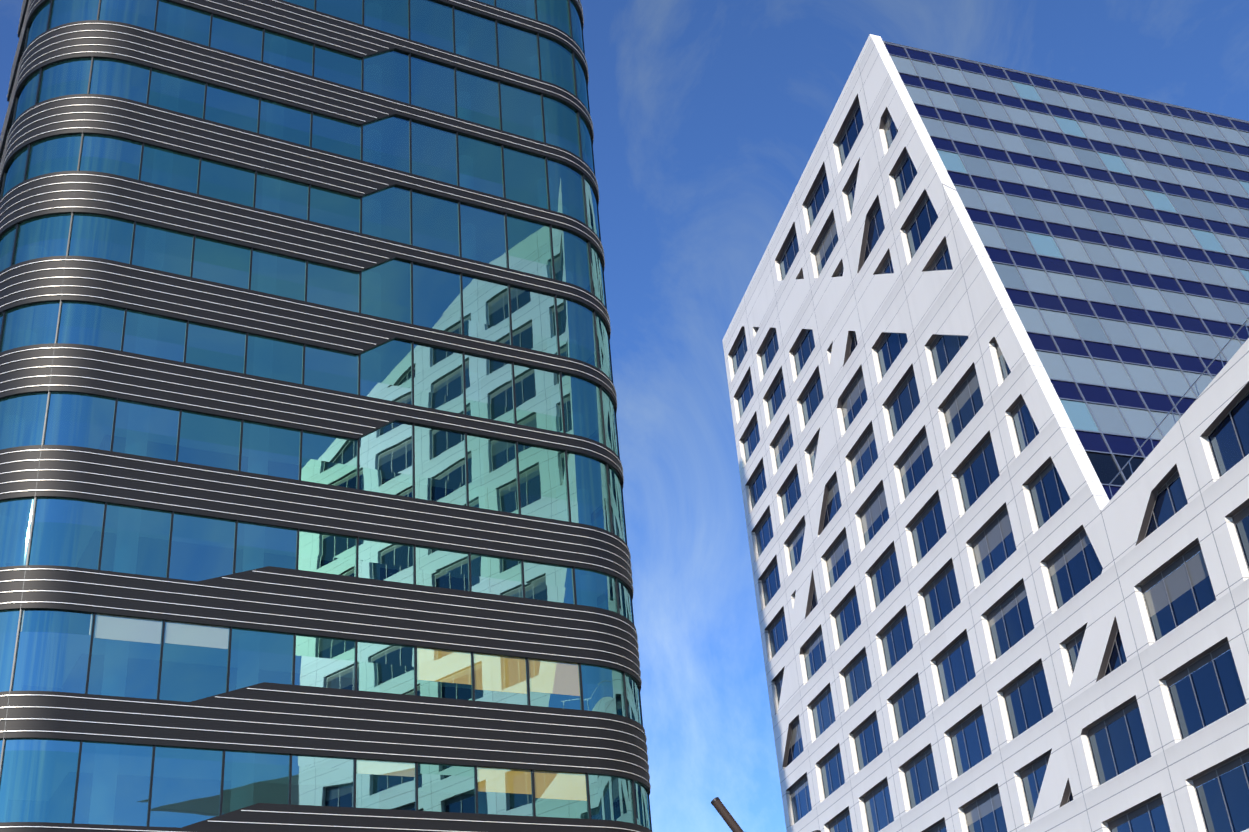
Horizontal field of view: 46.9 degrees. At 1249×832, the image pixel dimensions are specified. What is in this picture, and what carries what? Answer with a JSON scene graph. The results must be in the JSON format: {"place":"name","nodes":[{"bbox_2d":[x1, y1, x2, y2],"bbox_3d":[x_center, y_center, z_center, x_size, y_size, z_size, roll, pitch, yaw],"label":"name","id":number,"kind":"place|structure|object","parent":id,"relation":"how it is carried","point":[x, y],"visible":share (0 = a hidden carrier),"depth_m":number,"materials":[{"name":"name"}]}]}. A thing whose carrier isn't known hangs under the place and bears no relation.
{"place":"outdoors","nodes":[
{"label":"outdoors","id":0,"kind":"place"},
{"bbox_2d":[21,609,586,800],"bbox_3d":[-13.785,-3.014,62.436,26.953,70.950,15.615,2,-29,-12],"label":"window blinds","id":1,"kind":"object","parent":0,"point":[499,673],"visible":0.06,"depth_m":52.57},
{"bbox_2d":[0,0,650,829],"bbox_3d":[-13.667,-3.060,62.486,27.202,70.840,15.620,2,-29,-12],"label":"window glass","id":2,"kind":"object","parent":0,"point":[38,780],"visible":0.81,"depth_m":56.05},
{"bbox_2d":[0,0,653,831],"bbox_3d":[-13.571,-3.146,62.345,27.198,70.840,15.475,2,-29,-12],"label":"window mullions","id":3,"kind":"object","parent":2,"relation":"attached to","point":[358,394],"visible":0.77,"depth_m":56.47,"materials":[{"name":"black metal"}]},
{"bbox_2d":[0,0,1248,831],"label":"sky","id":4,"kind":"structure","parent":0,"point":[708,117],"materials":[{"name":"blue"}]},
{"bbox_2d":[722,34,1248,831],"bbox_3d":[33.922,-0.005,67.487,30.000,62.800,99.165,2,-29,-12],"label":"building facade","id":5,"kind":"structure","parent":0,"point":[970,620],"depth_m":75.42,"materials":[{"name":"white concrete"}]},
{"bbox_2d":[870,34,1248,524],"bbox_3d":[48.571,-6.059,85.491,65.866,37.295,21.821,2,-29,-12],"label":"glass facade","id":6,"kind":"structure","parent":5,"relation":"attached to","point":[1107,234],"depth_m":79.37,"materials":[{"name":"blue glass"}]},
{"bbox_2d":[1109,317,1248,521],"bbox_3d":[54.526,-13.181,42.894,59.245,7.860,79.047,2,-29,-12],"label":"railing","id":7,"kind":"object","parent":5,"relation":"attached to","point":[1179,401],"visible":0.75,"depth_m":55.76,"materials":[{"name":"grey metal"}]},
{"label":"ground","id":8,"kind":"structure","parent":0,"visible":0},
{"bbox_2d":[0,0,651,831],"bbox_3d":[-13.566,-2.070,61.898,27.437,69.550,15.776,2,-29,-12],"label":"cladding bands","id":9,"kind":"object","parent":8,"relation":"on","point":[50,714],"visible":0.94,"depth_m":54.20,"materials":[{"name":"black metal"}]},
{"bbox_2d":[0,0,650,831],"bbox_3d":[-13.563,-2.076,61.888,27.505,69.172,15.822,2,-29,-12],"label":"tower stripes","id":10,"kind":"object","parent":9,"relation":"attached to","point":[16,82],"visible":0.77,"depth_m":55.21,"materials":[{"name":"silver metal"}]},
{"bbox_2d":[711,797,743,831],"bbox_3d":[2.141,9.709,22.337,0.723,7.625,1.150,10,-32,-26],"label":"pole","id":11,"kind":"object","parent":8,"relation":"on","point":[725,814],"visible":1,"depth_m":23.88,"materials":[{"name":"grey metal"}]}
]}

